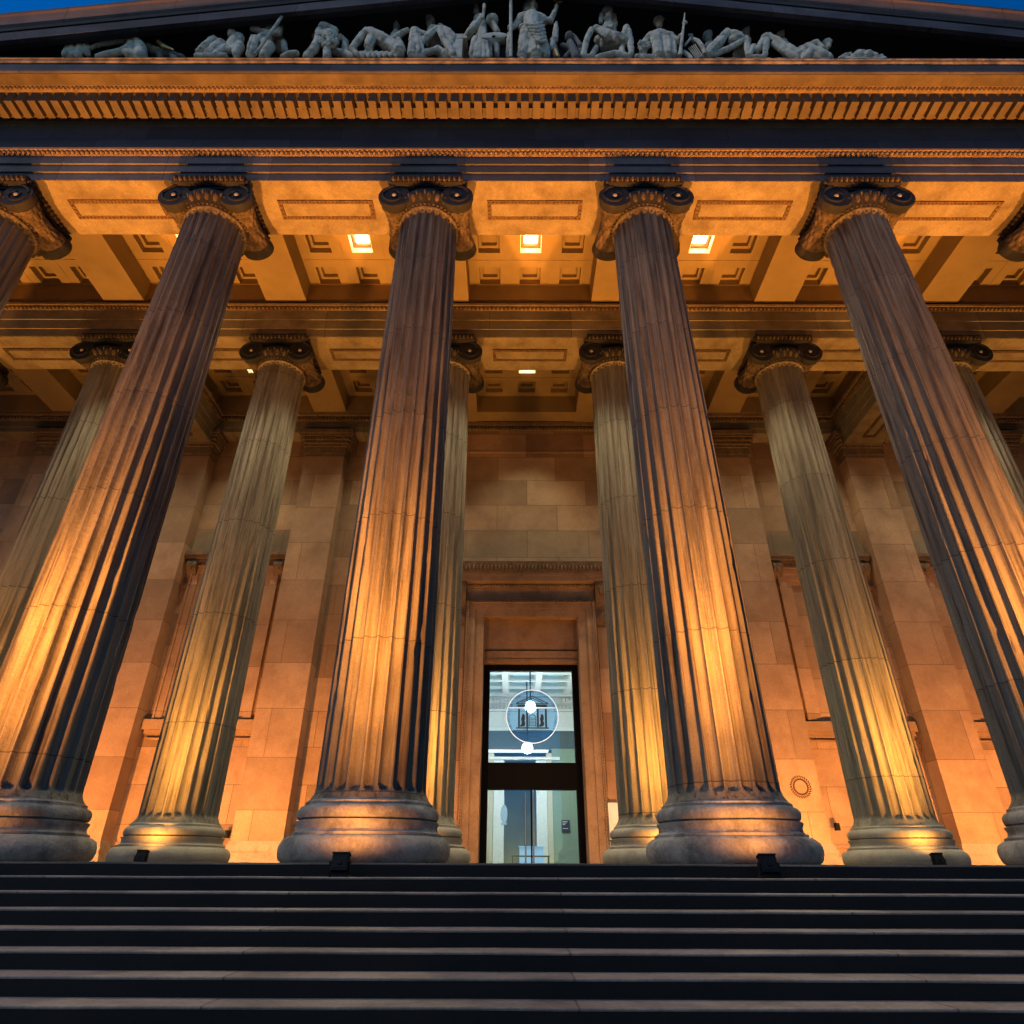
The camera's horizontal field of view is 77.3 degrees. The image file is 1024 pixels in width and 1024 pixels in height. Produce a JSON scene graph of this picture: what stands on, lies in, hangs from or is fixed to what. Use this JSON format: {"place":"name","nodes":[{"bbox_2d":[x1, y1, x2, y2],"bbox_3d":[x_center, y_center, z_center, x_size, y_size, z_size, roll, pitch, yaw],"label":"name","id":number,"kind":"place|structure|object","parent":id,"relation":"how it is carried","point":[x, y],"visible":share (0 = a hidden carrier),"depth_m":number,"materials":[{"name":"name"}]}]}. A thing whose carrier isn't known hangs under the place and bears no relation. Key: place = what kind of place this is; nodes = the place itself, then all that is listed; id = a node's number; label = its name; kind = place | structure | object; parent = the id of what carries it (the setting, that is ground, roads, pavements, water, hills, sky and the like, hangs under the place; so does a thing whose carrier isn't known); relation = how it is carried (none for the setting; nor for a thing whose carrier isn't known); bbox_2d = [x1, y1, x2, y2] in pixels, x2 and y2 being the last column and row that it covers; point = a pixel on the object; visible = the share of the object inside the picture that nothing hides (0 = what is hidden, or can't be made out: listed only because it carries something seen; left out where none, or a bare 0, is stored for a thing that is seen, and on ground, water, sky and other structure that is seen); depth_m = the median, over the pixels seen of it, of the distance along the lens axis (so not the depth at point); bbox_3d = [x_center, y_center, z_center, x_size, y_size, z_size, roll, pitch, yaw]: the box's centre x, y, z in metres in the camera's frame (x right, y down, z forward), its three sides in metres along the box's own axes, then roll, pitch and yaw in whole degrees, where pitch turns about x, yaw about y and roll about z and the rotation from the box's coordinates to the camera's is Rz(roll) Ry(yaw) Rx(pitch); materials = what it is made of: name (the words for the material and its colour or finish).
{"place":"outdoors","nodes":[
{"label":"outdoors","id":0,"kind":"place"},
{"bbox_2d":[0,0,1023,12],"label":"sky","id":1,"kind":"structure","parent":0,"point":[6,6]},
{"bbox_2d":[519,846,543,862],"bbox_3d":[0.765,13.603,25.209,1.009,0.796,0.180,0,-29,0],"label":"information desk","id":2,"kind":"object","parent":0,"point":[538,850],"visible":0.57,"depth_m":25.23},
{"label":"ground","id":3,"kind":"structure","parent":0,"visible":0},
{"bbox_2d":[0,864,1023,1023],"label":"step risers","id":4,"kind":"object","parent":3,"relation":"on","point":[796,991],"visible":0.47,"depth_m":5.62,"materials":[{"name":"stone"}]},
{"bbox_2d":[0,862,1023,1012],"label":"steps","id":5,"kind":"structure","parent":4,"relation":"on","point":[490,1004],"depth_m":5.28,"materials":[{"name":"stone"}]},
{"bbox_2d":[326,852,351,876],"bbox_3d":[-1.851,3.793,6.899,0.233,0.236,0.180,0,-29,0],"label":"floodlight","id":6,"kind":"object","parent":5,"relation":"on","point":[340,863],"visible":1,"depth_m":6.86,"materials":[{"name":"black metal"}]},
{"bbox_2d":[756,853,784,878],"bbox_3d":[2.759,3.806,6.889,0.233,0.236,0.180,0,-29,0],"label":"floodlight","id":7,"kind":"object","parent":5,"relation":"on","point":[768,864],"visible":0.91,"depth_m":6.85,"materials":[{"name":"black metal"}]},
{"bbox_2d":[486,672,578,862],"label":"entrance hall","id":8,"kind":"structure","parent":3,"relation":"on","point":[552,809],"depth_m":28.55,"materials":[{"name":"white paint"}]},
{"bbox_2d":[501,805,507,824],"bbox_3d":[-0.338,12.841,27.167,0.300,0.780,0.018,0,-29,0],"label":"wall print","id":9,"kind":"object","parent":8,"relation":"attached to","point":[504,813],"depth_m":27.16},
{"bbox_2d":[522,682,532,753],"bbox_3d":[0.634,8.505,26.865,0.440,3.094,0.440,0,-29,0],"label":"pendant lamp","id":10,"kind":"object","parent":8,"relation":"hanging from","point":[527,748],"visible":0.77,"depth_m":26.11,"materials":[{"name":"white glass"}]},
{"bbox_2d":[511,855,549,862],"bbox_3d":[0.700,13.267,24.251,1.447,0.443,0.700,0,-29,0],"label":"hall table","id":11,"kind":"object","parent":8,"relation":"on","point":[512,856],"visible":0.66,"depth_m":24.04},
{"bbox_2d":[525,672,535,712],"bbox_3d":[0.696,6.600,24.494,0.420,2.090,0.420,0,-29,0],"label":"pendant lamp","id":12,"kind":"object","parent":8,"relation":"hanging from","point":[530,710],"visible":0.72,"depth_m":24.02,"materials":[{"name":"white glass"}]},
{"bbox_2d":[561,820,569,831],"bbox_3d":[2.263,13.262,27.027,0.354,0.466,0.052,0,-29,0],"label":"wall sign","id":13,"kind":"object","parent":8,"relation":"attached to","point":[565,825],"visible":1,"depth_m":27.02,"materials":[{"name":"black plastic"}]},
{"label":"portico floor","id":14,"kind":"structure","parent":0,"visible":0},
{"bbox_2d":[0,363,8,389],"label":"column","id":15,"kind":"structure","parent":14,"relation":"on","point":[4,373],"depth_m":19.51,"materials":[{"name":"stone"}]},
{"bbox_2d":[0,302,1023,370],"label":"entablature","id":16,"kind":"structure","parent":15,"relation":"on","point":[349,336],"depth_m":18.90,"materials":[{"name":"stone"}]},
{"bbox_2d":[8,234,1023,303],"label":"coffered ceiling","id":17,"kind":"structure","parent":16,"relation":"on","point":[558,269],"depth_m":18.80,"materials":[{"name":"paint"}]},
{"bbox_2d":[348,235,372,252],"bbox_3d":[-4.310,-7.771,18.306,0.610,0.310,0.610,0,-29,0],"label":"ceiling light","id":18,"kind":"object","parent":17,"relation":"attached to","point":[362,238],"visible":0.54,"depth_m":18.47,"materials":[{"name":"white"}]},
{"bbox_2d":[520,235,541,252],"bbox_3d":[0.540,-7.758,18.296,0.610,0.310,0.610,0,-29,0],"label":"ceiling light","id":19,"kind":"object","parent":17,"relation":"attached to","point":[530,238],"visible":0.63,"depth_m":18.47,"materials":[{"name":"white glass"}]},
{"bbox_2d":[688,235,714,252],"bbox_3d":[5.390,-7.745,18.285,0.610,0.310,0.610,0,-29,0],"label":"ceiling light","id":20,"kind":"object","parent":17,"relation":"attached to","point":[699,238],"visible":0.64,"depth_m":18.43,"materials":[{"name":"white"}]},
{"bbox_2d":[0,175,71,315],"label":"fluted column","id":21,"kind":"structure","parent":14,"relation":"on","point":[31,225],"depth_m":14.26,"materials":[{"name":"stone"}]},
{"bbox_2d":[0,333,137,669],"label":"column","id":22,"kind":"structure","parent":14,"relation":"on","point":[101,358],"depth_m":16.38,"materials":[{"name":"stone"}]},
{"bbox_2d":[188,383,223,441],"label":"cross beam","id":23,"kind":"structure","parent":22,"relation":"on","point":[208,414],"depth_m":22.81,"materials":[{"name":"stone"}]},
{"bbox_2d":[0,175,273,861],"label":"fluted column","id":24,"kind":"structure","parent":14,"relation":"on","point":[61,665],"depth_m":10.23,"materials":[{"name":"stone"}]},
{"bbox_2d":[133,849,149,861],"bbox_3d":[-6.627,6.169,11.443,0.239,0.243,0.180,0,-29,0],"label":"floodlight","id":25,"kind":"object","parent":14,"relation":"on","point":[141,855],"visible":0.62,"depth_m":11.42,"materials":[{"name":"black metal"}]},
{"bbox_2d":[105,333,324,862],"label":"column","id":26,"kind":"structure","parent":14,"relation":"on","point":[176,820],"depth_m":14.46,"materials":[{"name":"stone"}]},
{"bbox_2d":[277,175,475,862],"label":"fluted column","id":27,"kind":"structure","parent":14,"relation":"on","point":[368,802],"depth_m":9.81,"materials":[{"name":"stone"}]},
{"bbox_2d":[0,57,1023,235],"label":"entablature","id":28,"kind":"structure","parent":27,"relation":"on","point":[522,146],"depth_m":15.01,"materials":[{"name":"stone"}]},
{"bbox_2d":[61,37,147,56],"bbox_3d":[-10.010,-11.224,15.890,2.133,1.805,0.575,0,-29,0],"label":"reclining statue","id":29,"kind":"object","parent":28,"relation":"on","point":[134,47],"visible":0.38,"depth_m":15.75,"materials":[{"name":"stone"}]},
{"bbox_2d":[145,39,184,56],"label":"beast statue","id":30,"kind":"object","parent":28,"relation":"on","point":[163,50],"visible":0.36,"depth_m":16.05,"materials":[{"name":"stone"}]},
{"bbox_2d":[194,29,244,57],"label":"kneeling statue","id":31,"kind":"object","parent":28,"relation":"on","point":[215,46],"visible":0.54,"depth_m":15.77,"materials":[{"name":"stone"}]},
{"bbox_2d":[245,16,298,57],"bbox_3d":[-5.962,-12.032,16.396,1.472,3.735,0.927,0,-29,0],"label":"seated statue","id":32,"kind":"object","parent":28,"relation":"on","point":[265,37],"visible":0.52,"depth_m":15.92,"materials":[{"name":"stone"}]},
{"bbox_2d":[303,21,356,57],"bbox_3d":[-4.572,-11.607,16.110,1.460,2.723,0.694,0,-29,0],"label":"shaggy statue","id":33,"kind":"object","parent":28,"relation":"on","point":[326,37],"visible":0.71,"depth_m":15.91,"materials":[{"name":"stone"}]},
{"bbox_2d":[349,20,409,57],"bbox_3d":[-3.327,-11.842,16.250,1.438,3.279,0.674,0,-29,0],"label":"reclining statue","id":34,"kind":"object","parent":28,"relation":"on","point":[392,45],"visible":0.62,"depth_m":15.85,"materials":[{"name":"stone"}]},
{"bbox_2d":[407,14,456,57],"bbox_3d":[-1.972,-11.886,16.311,1.240,3.424,0.662,0,-29,0],"label":"seated statue","id":35,"kind":"object","parent":28,"relation":"on","point":[433,37],"visible":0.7,"depth_m":15.96,"materials":[{"name":"stone"}]},
{"bbox_2d":[451,34,467,57],"bbox_3d":[-1.334,-11.167,15.932,0.402,1.770,0.500,0,-29,0],"label":"stone pedestal","id":36,"kind":"object","parent":28,"relation":"on","point":[460,45],"visible":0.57,"depth_m":16.00,"materials":[{"name":"stone"}]},
{"bbox_2d":[464,3,506,57],"bbox_3d":[-0.665,-12.154,16.304,1.120,3.893,0.750,0,-29,0],"label":"palette statue","id":37,"kind":"object","parent":28,"relation":"on","point":[484,43],"visible":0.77,"depth_m":16.04,"materials":[{"name":"stone"}]},
{"bbox_2d":[0,0,1023,57],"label":"pediment","id":38,"kind":"structure","parent":28,"relation":"on","point":[893,29],"depth_m":16.29,"materials":[{"name":"stone"}]},
{"bbox_2d":[506,0,562,57],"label":"standing statue","id":39,"kind":"object","parent":28,"relation":"on","point":[531,22],"visible":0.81,"depth_m":15.92,"materials":[{"name":"stone"}]},
{"bbox_2d":[552,31,581,57],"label":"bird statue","id":40,"kind":"object","parent":28,"relation":"on","point":[571,49],"visible":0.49,"depth_m":15.90,"materials":[{"name":"grey stone"}]},
{"bbox_2d":[581,5,633,57],"bbox_3d":[2.361,-11.918,16.332,1.365,3.532,0.683,0,-29,0],"label":"hooded statue","id":41,"kind":"object","parent":28,"relation":"on","point":[610,41],"visible":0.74,"depth_m":16.07,"materials":[{"name":"stone"}]},
{"bbox_2d":[634,13,686,57],"bbox_3d":[3.710,-11.804,16.152,1.425,3.166,0.666,0,-29,0],"label":"pipe statue","id":42,"kind":"object","parent":28,"relation":"on","point":[661,43],"visible":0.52,"depth_m":15.76,"materials":[{"name":"stone"}]},
{"bbox_2d":[682,30,712,57],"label":"lyre statue","id":43,"kind":"object","parent":28,"relation":"on","point":[699,44],"visible":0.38,"depth_m":15.80,"materials":[{"name":"stone"}]},
{"bbox_2d":[702,26,750,57],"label":"reclining statue","id":44,"kind":"object","parent":28,"relation":"on","point":[739,42],"visible":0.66,"depth_m":15.93,"materials":[{"name":"stone"}]},
{"bbox_2d":[746,30,802,57],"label":"reclining statue","id":45,"kind":"object","parent":28,"relation":"on","point":[782,45],"visible":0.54,"depth_m":15.79,"materials":[{"name":"stone"}]},
{"bbox_2d":[798,38,833,57],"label":"crouching statue","id":46,"kind":"object","parent":28,"relation":"on","point":[816,48],"visible":0.41,"depth_m":15.72,"materials":[{"name":"stone"}]},
{"bbox_2d":[838,49,886,57],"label":"lying statue","id":47,"kind":"object","parent":28,"relation":"on","point":[863,53],"visible":0.23,"depth_m":15.61,"materials":[{"name":"stone"}]},
{"bbox_2d":[426,334,483,862],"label":"column","id":48,"kind":"structure","parent":14,"relation":"on","point":[465,378],"depth_m":14.86,"materials":[{"name":"stone"}]},
{"bbox_2d":[0,411,1023,864],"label":"museum wall","id":49,"kind":"structure","parent":14,"relation":"on","point":[530,489],"depth_m":20.57,"materials":[{"name":"stone"}]},
{"bbox_2d":[141,551,285,739],"bbox_3d":[-9.188,3.997,20.065,3.400,5.950,0.377,0,-29,0],"label":"blind window","id":50,"kind":"structure","parent":49,"relation":"in","point":[195,565],"depth_m":20.11,"materials":[{"name":"stone"}]},
{"bbox_2d":[224,830,230,837],"bbox_3d":[-7.586,8.582,17.059,0.100,0.180,0.160,0,-29,0],"label":"wall box","id":51,"kind":"object","parent":49,"relation":"attached to","point":[227,833],"visible":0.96,"depth_m":17.02,"materials":[{"name":"black metal"}]},
{"bbox_2d":[0,369,1023,421],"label":"coffered ceiling","id":52,"kind":"structure","parent":49,"relation":"attached to","point":[539,395],"depth_m":23.50,"materials":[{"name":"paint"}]},
{"bbox_2d":[519,370,535,373],"bbox_3d":[0.543,-5.249,22.770,0.610,0.310,0.610,0,-29,0],"label":"ceiling light","id":53,"kind":"object","parent":52,"relation":"attached to","point":[527,371],"visible":0.21,"depth_m":22.96,"materials":[{"name":"white"}]},
{"bbox_2d":[479,665,586,862],"bbox_3d":[0.591,7.456,19.255,2.996,5.690,0.401,0,-29,0],"label":"glass entrance","id":54,"kind":"object","parent":49,"relation":"attached to","point":[531,777],"visible":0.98,"depth_m":18.94,"materials":[{"name":"black metal"}]},
{"bbox_2d":[525,790,532,862],"bbox_3d":[-0.068,8.986,18.236,1.285,1.980,0.121,0,-29,0],"label":"door leaf","id":55,"kind":"structure","parent":54,"relation":"in","point":[530,790],"depth_m":18.21,"materials":[{"name":"clear glass"}]},
{"bbox_2d":[532,790,534,862],"bbox_3d":[1.231,8.990,18.233,1.297,1.980,0.121,0,-29,0],"label":"door leaf","id":56,"kind":"structure","parent":54,"relation":"in","point":[532,790],"depth_m":18.26,"materials":[{"name":"clear glass"}]},
{"bbox_2d":[454,561,616,863],"bbox_3d":[0.596,5.737,19.348,4.920,8.780,1.240,0,-29,0],"label":"door surround","id":57,"kind":"object","parent":49,"relation":"attached to","point":[556,589],"visible":0.91,"depth_m":20.36,"materials":[{"name":"stone"}]},
{"bbox_2d":[790,775,811,797],"bbox_3d":[7.954,7.567,17.635,0.592,0.593,0.012,0,-29,0],"label":"wreath mark","id":58,"kind":"object","parent":49,"relation":"attached to","point":[796,791],"visible":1,"depth_m":17.62,"materials":[{"name":"beige stone"}]},
{"bbox_2d":[833,823,840,830],"bbox_3d":[8.704,8.424,17.136,0.100,0.180,0.160,0,-29,0],"label":"wall box","id":59,"kind":"object","parent":49,"relation":"attached to","point":[837,827],"visible":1,"depth_m":17.09,"materials":[{"name":"black metal"}]},
{"bbox_2d":[770,553,917,741],"bbox_3d":[10.212,4.049,20.023,3.400,5.950,0.377,0,-29,0],"label":"blind window","id":60,"kind":"structure","parent":49,"relation":"in","point":[812,692],"depth_m":20.11,"materials":[{"name":"stone"}]},
{"bbox_2d":[917,553,991,742],"bbox_3d":[15.062,4.062,20.012,3.400,5.950,0.377,0,-29,0],"label":"blind window","id":61,"kind":"structure","parent":49,"relation":"in","point":[924,559],"depth_m":20.02,"materials":[{"name":"stone"}]},
{"bbox_2d":[607,803,617,845],"bbox_3d":[2.780,8.707,17.268,0.289,1.580,0.160,0,-29,0],"label":"entry panel","id":62,"kind":"object","parent":14,"relation":"on","point":[612,814],"visible":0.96,"depth_m":17.44,"materials":[{"name":"white plastic"}]},
{"bbox_2d":[575,334,667,863],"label":"column","id":63,"kind":"structure","parent":14,"relation":"on","point":[641,784],"depth_m":14.63,"materials":[{"name":"stone"}]},
{"bbox_2d":[592,175,824,864],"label":"fluted column","id":64,"kind":"structure","parent":14,"relation":"on","point":[727,802],"depth_m":9.81,"materials":[{"name":"stone"}]},
{"bbox_2d":[734,334,971,864],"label":"column","id":65,"kind":"structure","parent":14,"relation":"on","point":[896,821],"depth_m":14.43,"materials":[{"name":"stone"}]},
{"bbox_2d":[795,176,1023,864],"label":"fluted column","id":66,"kind":"structure","parent":14,"relation":"on","point":[968,513],"depth_m":11.10,"materials":[{"name":"stone"}]},
{"bbox_2d":[929,853,946,864],"bbox_3d":[7.603,6.207,11.412,0.239,0.243,0.180,0,-29,0],"label":"floodlight","id":67,"kind":"object","parent":14,"relation":"on","point":[938,859],"visible":0.65,"depth_m":11.39,"materials":[{"name":"black metal"}]},
{"bbox_2d":[941,335,1023,515],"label":"column","id":68,"kind":"structure","parent":14,"relation":"on","point":[970,355],"depth_m":17.67,"materials":[{"name":"stone"}]},
{"bbox_2d":[830,371,888,443],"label":"cross beam","id":69,"kind":"structure","parent":68,"relation":"on","point":[855,413],"depth_m":22.32,"materials":[{"name":"stone"}]},
{"bbox_2d":[997,205,1023,261],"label":"fluted column","id":70,"kind":"structure","parent":14,"relation":"on","point":[1010,241],"depth_m":15.04,"materials":[{"name":"stone"}]}
]}

